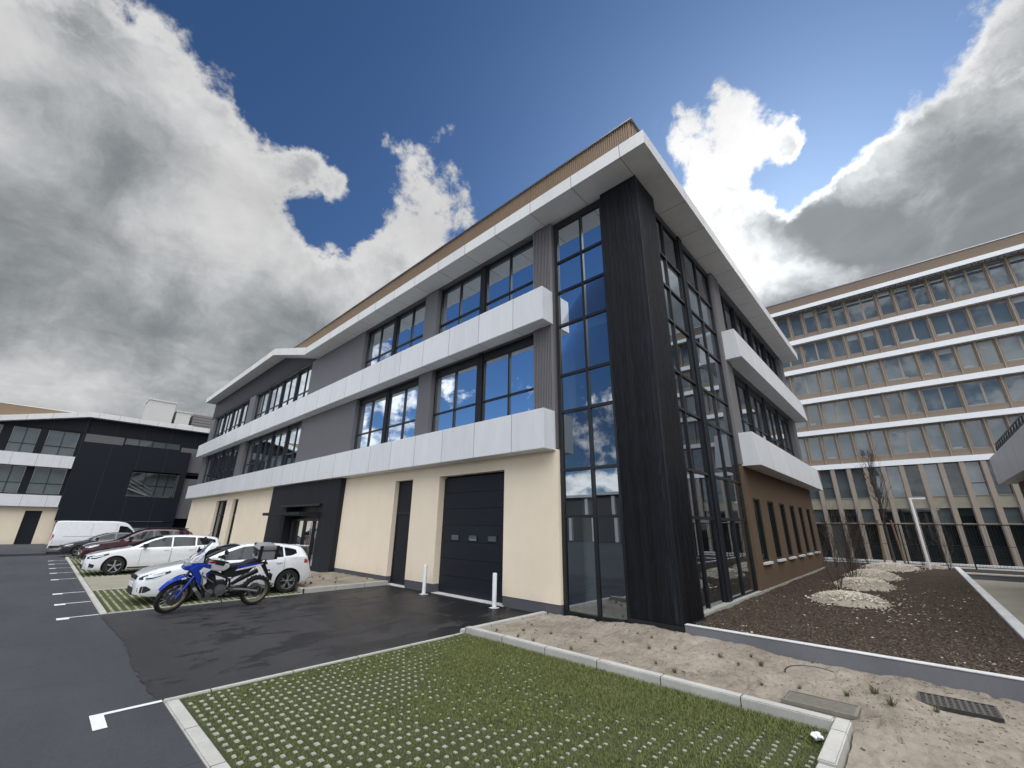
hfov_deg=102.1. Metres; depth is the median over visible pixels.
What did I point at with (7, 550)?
pavement
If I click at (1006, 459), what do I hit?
office wing
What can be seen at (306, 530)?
entrance door
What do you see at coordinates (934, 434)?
window
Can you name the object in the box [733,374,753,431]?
window
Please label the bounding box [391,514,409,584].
side door
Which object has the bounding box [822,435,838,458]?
window
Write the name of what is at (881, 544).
tree stake
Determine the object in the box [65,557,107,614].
kerb
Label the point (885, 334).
window
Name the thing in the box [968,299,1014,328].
window
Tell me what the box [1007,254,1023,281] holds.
window
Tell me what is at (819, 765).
kerb
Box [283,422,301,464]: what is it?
window
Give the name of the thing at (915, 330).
window
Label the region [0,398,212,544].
office wing
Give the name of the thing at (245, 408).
window
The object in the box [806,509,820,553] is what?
window
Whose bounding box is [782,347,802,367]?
window
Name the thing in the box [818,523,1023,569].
fence
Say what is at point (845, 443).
window
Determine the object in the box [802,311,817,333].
window
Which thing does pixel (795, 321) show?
window
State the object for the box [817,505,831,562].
bare shrub
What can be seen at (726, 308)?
window
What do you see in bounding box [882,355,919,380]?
window
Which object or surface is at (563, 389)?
office building
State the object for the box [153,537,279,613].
motorbike
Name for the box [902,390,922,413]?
window
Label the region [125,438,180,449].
window
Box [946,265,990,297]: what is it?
window
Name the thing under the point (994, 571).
soil
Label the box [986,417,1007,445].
window
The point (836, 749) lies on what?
kerb
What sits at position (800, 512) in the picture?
window
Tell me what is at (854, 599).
woodchip mound
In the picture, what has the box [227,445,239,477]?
window
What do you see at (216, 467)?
window
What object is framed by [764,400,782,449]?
window
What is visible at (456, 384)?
window
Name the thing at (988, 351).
window
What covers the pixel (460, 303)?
window
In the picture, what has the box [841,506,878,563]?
bare shrub
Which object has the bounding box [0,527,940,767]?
road
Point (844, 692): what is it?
grass tuft
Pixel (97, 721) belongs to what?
road marking
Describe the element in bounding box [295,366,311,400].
window
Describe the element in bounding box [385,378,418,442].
window
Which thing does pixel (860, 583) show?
woodchip mound
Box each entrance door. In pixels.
[300,519,313,554]
[308,519,317,568]
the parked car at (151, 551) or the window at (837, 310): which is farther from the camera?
the window at (837, 310)
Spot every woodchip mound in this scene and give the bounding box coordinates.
[805,589,900,610]
[826,576,897,592]
[844,568,908,581]
[862,562,925,572]
[921,564,947,568]
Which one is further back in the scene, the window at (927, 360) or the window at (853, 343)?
the window at (853, 343)
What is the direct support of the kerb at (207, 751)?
on the road
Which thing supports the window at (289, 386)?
in the office building
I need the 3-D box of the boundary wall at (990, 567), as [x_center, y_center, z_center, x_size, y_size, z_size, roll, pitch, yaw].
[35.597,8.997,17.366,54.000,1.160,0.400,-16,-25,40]
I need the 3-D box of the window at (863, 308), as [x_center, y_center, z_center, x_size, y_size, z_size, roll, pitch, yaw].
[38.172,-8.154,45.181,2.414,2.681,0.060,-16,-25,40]
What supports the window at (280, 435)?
in the office building
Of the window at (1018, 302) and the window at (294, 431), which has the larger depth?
the window at (1018, 302)
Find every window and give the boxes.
[0,464,27,492]
[3,425,41,452]
[25,466,67,494]
[40,429,80,456]
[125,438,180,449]
[125,471,177,497]
[202,454,214,482]
[210,451,222,481]
[212,500,226,538]
[213,415,224,438]
[218,448,231,479]
[221,411,232,434]
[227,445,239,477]
[227,499,238,543]
[229,406,241,431]
[239,401,249,426]
[242,438,258,473]
[254,390,269,419]
[254,433,272,471]
[267,382,282,413]
[268,427,287,468]
[280,374,297,407]
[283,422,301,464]
[288,519,304,543]
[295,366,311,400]
[354,390,386,449]
[365,319,394,367]
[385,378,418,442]
[395,301,425,353]
[432,356,477,431]
[439,270,480,333]
[481,335,533,420]
[485,240,532,311]
[720,294,735,330]
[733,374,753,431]
[735,312,751,347]
[748,387,769,441]
[751,331,765,363]
[753,499,773,564]
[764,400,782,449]
[765,348,777,376]
[767,502,786,561]
[778,412,794,456]
[779,504,796,558]
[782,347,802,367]
[789,315,803,336]
[789,506,805,556]
[791,373,820,395]
[798,507,813,554]
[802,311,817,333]
[802,340,831,363]
[806,405,821,425]
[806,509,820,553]
[807,437,823,459]
[816,307,832,329]
[819,370,835,391]
[820,400,852,423]
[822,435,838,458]
[830,303,846,326]
[830,337,846,357]
[834,367,850,388]
[837,433,854,457]
[845,295,878,322]
[845,333,862,354]
[849,364,867,386]
[851,398,869,419]
[853,432,871,456]
[860,330,878,350]
[865,361,883,383]
[867,395,886,417]
[869,430,889,455]
[876,290,895,314]
[877,326,895,347]
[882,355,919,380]
[884,393,904,415]
[887,426,927,453]
[892,286,912,310]
[894,318,931,343]
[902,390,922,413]
[910,281,931,306]
[917,351,938,374]
[920,384,963,411]
[924,424,947,450]
[928,276,950,301]
[929,309,971,336]
[936,347,958,371]
[943,422,968,449]
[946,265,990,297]
[956,343,979,368]
[960,378,1006,406]
[964,419,990,447]
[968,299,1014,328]
[976,340,1001,365]
[986,260,1012,287]
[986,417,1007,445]
[998,334,1023,361]
[1003,374,1023,401]
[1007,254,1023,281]
[1008,415,1023,428]
[1011,295,1023,319]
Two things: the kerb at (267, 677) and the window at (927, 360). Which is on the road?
the kerb at (267, 677)
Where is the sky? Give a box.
[0,0,1023,521]
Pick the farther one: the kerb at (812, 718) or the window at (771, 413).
the window at (771, 413)
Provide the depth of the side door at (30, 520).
38.11 m
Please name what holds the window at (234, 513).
in the office building
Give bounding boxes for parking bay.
[69,558,142,577]
[84,575,130,589]
[93,587,299,612]
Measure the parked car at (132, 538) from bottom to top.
1.690 m
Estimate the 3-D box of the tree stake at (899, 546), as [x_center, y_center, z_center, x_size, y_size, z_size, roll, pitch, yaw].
[20.200,8.489,21.716,0.100,2.556,0.513,4,-19,-10]
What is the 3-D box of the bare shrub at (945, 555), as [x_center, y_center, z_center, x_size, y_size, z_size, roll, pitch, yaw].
[21.980,7.749,21.293,1.306,3.324,1.899,-16,-25,40]
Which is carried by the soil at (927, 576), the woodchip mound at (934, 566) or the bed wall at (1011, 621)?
the woodchip mound at (934, 566)
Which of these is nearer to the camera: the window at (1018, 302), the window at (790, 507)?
the window at (790, 507)
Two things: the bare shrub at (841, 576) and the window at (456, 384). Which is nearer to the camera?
the bare shrub at (841, 576)
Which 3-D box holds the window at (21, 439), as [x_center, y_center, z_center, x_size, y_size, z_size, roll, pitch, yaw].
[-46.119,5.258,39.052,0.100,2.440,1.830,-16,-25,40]
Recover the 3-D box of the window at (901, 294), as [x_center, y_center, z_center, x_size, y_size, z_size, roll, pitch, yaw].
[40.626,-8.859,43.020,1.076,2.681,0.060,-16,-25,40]
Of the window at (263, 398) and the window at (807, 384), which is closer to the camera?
the window at (263, 398)
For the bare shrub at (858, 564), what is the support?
on the soil at (927, 576)
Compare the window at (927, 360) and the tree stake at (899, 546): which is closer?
the tree stake at (899, 546)
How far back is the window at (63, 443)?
40.75 m
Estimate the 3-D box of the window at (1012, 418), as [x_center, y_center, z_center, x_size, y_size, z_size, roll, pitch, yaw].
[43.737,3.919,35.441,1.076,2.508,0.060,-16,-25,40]
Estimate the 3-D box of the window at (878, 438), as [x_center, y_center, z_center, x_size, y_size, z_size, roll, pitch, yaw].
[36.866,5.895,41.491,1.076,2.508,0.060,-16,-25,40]
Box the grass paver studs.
[188,635,814,767]
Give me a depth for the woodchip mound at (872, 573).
16.30 m
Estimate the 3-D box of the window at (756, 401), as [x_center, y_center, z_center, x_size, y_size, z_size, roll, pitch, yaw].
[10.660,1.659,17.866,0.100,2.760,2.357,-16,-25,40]
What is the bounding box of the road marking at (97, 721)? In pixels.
[89,700,162,730]
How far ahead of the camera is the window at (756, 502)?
13.91 m
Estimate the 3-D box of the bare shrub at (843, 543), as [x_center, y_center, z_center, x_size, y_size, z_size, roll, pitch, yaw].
[13.305,6.168,16.593,1.868,3.008,1.718,-16,-25,40]
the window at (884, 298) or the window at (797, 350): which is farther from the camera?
the window at (797, 350)
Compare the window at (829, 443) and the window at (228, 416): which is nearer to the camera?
the window at (228, 416)
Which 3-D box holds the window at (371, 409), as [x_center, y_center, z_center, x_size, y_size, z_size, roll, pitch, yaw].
[-6.473,1.819,18.986,2.445,2.760,0.100,-16,-25,40]
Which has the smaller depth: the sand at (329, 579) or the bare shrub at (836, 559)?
the sand at (329, 579)
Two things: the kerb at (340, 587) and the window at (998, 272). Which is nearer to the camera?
the kerb at (340, 587)
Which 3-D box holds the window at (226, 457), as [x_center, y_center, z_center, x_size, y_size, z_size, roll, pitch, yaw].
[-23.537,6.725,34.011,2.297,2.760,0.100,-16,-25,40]
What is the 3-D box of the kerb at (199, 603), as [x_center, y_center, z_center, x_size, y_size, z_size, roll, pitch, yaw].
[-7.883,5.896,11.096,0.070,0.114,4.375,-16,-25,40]
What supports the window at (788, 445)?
in the office building
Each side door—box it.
[13,511,41,543]
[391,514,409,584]
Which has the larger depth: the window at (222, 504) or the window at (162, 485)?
the window at (162, 485)
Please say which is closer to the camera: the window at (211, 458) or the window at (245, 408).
the window at (245, 408)
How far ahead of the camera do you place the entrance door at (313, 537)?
19.81 m
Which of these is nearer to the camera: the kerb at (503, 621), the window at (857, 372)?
the kerb at (503, 621)
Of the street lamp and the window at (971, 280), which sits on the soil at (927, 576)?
the street lamp
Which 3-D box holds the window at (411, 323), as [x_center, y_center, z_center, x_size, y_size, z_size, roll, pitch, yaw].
[-4.444,-2.253,18.434,2.445,2.560,0.100,-16,-25,40]
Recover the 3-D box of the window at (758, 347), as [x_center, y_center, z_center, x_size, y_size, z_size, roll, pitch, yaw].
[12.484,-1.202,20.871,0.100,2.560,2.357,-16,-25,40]
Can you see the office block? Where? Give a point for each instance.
(914, 373)
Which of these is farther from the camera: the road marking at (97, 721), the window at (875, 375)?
the window at (875, 375)
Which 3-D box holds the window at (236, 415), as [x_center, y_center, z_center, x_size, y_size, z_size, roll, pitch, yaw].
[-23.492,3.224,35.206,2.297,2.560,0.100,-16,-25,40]
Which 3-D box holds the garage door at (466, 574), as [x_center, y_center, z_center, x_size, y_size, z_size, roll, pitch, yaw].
[-1.191,4.640,12.806,3.350,3.529,0.071,-16,-25,40]
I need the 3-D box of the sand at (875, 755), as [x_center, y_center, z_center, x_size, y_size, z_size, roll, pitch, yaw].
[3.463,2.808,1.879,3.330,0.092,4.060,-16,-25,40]
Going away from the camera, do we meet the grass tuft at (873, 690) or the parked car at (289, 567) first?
the grass tuft at (873, 690)
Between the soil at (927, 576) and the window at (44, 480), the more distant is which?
the window at (44, 480)
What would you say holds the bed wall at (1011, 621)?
on the road
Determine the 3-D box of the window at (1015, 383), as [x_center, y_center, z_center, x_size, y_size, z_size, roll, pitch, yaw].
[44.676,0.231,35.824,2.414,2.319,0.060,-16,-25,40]
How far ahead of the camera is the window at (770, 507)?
15.24 m
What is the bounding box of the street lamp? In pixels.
[908,497,931,569]
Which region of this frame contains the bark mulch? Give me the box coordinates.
[696,574,1023,677]
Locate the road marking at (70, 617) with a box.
[56,614,98,619]
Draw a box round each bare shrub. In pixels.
[808,501,867,576]
[813,533,848,589]
[814,501,849,567]
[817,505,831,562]
[820,505,875,568]
[823,501,857,565]
[834,510,871,576]
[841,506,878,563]
[888,504,930,565]
[918,508,956,569]
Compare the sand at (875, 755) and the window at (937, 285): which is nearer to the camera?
the sand at (875, 755)
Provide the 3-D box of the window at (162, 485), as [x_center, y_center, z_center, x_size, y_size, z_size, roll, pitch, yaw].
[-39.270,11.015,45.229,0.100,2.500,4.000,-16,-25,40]
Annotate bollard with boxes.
[419,565,427,594]
[489,573,498,608]
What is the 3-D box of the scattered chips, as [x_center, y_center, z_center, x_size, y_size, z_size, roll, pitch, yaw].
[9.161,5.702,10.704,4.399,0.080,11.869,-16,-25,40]
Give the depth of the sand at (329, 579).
14.95 m
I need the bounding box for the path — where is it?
[973,579,1023,624]
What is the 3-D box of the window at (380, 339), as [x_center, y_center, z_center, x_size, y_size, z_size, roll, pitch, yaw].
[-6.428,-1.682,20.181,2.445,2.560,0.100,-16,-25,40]
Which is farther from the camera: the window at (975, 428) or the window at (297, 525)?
the window at (975, 428)
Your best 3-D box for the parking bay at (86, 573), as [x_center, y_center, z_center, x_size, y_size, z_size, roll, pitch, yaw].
[-19.243,9.163,21.123,13.010,0.076,4.400,-16,-25,40]
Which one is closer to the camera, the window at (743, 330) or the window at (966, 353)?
the window at (743, 330)
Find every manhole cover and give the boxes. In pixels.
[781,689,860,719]
[784,665,834,680]
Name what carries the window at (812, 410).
in the office block
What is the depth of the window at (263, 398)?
31.23 m
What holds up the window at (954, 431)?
in the office block
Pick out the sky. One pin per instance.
(192, 191)
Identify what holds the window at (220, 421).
in the office building
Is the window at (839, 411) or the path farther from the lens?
the window at (839, 411)
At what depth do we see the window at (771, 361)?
23.17 m
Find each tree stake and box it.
[876,520,885,561]
[886,520,906,563]
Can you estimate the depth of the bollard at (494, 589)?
10.88 m
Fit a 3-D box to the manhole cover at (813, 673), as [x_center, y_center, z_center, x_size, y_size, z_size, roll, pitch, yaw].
[4.409,4.265,6.015,0.776,0.045,0.776,-14,-19,41]
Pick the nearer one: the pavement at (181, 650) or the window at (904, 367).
the pavement at (181, 650)
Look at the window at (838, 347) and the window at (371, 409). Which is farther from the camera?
the window at (838, 347)
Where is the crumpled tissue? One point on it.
(816, 735)
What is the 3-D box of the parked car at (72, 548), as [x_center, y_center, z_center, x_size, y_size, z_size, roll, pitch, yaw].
[-27.149,10.651,27.611,2.145,1.440,4.180,-16,-25,40]
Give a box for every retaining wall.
[684,623,1023,702]
[965,572,1023,582]
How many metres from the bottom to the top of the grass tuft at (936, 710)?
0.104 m
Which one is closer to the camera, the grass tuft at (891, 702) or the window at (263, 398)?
the grass tuft at (891, 702)
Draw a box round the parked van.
[46,521,134,549]
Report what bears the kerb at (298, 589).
on the road
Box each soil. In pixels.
[807,561,972,587]
[961,568,1023,575]
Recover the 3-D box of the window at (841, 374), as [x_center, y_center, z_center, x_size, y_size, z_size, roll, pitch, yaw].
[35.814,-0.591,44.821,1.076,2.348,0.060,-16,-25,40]
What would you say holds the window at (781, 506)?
in the office building
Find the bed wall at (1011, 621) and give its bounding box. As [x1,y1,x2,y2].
[954,567,1023,640]
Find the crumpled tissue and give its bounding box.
[810,731,823,740]
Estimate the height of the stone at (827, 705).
0.042 m
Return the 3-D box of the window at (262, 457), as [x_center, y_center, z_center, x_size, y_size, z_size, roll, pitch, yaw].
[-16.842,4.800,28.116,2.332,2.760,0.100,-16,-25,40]
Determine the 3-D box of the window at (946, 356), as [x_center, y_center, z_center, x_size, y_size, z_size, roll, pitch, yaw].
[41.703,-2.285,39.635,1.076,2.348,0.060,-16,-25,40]
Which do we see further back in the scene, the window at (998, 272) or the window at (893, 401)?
the window at (893, 401)
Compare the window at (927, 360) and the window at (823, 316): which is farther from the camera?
the window at (823, 316)
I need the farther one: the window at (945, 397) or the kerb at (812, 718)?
the window at (945, 397)
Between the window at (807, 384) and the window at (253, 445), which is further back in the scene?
the window at (807, 384)
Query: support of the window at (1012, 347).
in the office block
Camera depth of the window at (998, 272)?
38.69 m
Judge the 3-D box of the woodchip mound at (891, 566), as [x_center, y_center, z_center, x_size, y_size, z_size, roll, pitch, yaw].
[19.496,9.323,21.247,2.730,0.336,6.015,-16,-25,40]
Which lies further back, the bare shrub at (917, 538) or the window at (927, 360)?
the window at (927, 360)
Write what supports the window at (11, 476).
in the office wing at (101, 464)
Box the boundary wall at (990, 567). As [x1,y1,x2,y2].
[824,557,1023,571]
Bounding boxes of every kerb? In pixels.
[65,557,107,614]
[108,593,302,613]
[163,633,461,702]
[164,699,230,767]
[292,586,302,592]
[302,580,387,592]
[460,611,546,632]
[465,626,833,731]
[816,763,833,767]
[817,717,853,767]
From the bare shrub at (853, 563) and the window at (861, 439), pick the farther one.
the window at (861, 439)
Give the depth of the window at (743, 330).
19.40 m
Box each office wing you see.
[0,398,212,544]
[989,414,1023,497]
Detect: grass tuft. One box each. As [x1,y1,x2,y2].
[837,686,852,696]
[861,679,880,693]
[877,687,901,705]
[931,703,940,712]
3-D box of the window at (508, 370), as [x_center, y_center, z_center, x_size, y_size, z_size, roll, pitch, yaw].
[-0.081,-0.018,13.358,2.450,2.760,0.100,-16,-25,40]
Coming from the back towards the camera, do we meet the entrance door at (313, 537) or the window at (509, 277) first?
the entrance door at (313, 537)
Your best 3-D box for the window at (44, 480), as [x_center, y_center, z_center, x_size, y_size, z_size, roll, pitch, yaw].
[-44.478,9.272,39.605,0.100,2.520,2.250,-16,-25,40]
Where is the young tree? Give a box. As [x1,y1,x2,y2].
[852,442,898,562]
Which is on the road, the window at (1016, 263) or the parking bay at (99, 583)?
the parking bay at (99, 583)
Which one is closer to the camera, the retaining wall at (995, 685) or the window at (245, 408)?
the retaining wall at (995, 685)
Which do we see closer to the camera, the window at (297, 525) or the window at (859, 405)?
the window at (297, 525)
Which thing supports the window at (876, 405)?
in the office block
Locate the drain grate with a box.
[917,691,1004,722]
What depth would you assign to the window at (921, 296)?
42.16 m
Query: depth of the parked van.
29.80 m
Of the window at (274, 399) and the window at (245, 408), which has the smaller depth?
the window at (274, 399)
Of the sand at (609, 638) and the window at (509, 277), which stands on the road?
the sand at (609, 638)
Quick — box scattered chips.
[710,580,1021,664]
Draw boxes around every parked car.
[58,532,130,556]
[77,528,192,558]
[79,530,220,574]
[126,542,310,601]
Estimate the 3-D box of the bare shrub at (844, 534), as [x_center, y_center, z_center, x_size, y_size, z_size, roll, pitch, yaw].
[17.947,7.980,22.482,1.761,3.522,1.963,9,-20,-23]
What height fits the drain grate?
0.082 m
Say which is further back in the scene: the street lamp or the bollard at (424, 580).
the street lamp
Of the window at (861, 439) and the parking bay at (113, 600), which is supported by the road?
the parking bay at (113, 600)
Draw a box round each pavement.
[0,544,59,556]
[101,585,534,700]
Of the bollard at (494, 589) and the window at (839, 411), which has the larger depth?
the window at (839, 411)
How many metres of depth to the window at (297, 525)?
21.36 m
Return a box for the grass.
[183,633,829,767]
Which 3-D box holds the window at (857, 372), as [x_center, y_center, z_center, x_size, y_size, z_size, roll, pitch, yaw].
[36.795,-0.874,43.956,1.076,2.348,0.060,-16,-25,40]
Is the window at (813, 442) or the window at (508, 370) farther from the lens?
the window at (813, 442)
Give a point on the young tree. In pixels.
(875, 487)
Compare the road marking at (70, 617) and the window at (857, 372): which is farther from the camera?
the window at (857, 372)
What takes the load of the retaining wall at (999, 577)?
on the road
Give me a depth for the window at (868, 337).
44.03 m
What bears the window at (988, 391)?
in the office block
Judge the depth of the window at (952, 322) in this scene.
40.12 m
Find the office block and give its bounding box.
[765,231,1023,566]
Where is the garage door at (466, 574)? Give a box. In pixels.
[438,473,503,602]
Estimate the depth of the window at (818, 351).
47.04 m
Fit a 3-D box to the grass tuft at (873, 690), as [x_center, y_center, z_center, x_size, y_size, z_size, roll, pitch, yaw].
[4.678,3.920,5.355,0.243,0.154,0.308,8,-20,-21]
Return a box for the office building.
[185,117,824,632]
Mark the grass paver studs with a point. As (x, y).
(349, 757)
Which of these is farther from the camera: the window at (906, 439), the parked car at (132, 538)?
the window at (906, 439)
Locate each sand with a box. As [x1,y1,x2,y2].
[296,572,383,587]
[485,613,1023,767]
[845,731,996,767]
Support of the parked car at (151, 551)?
on the parking bay at (86, 573)
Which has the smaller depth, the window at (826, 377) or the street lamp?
the street lamp

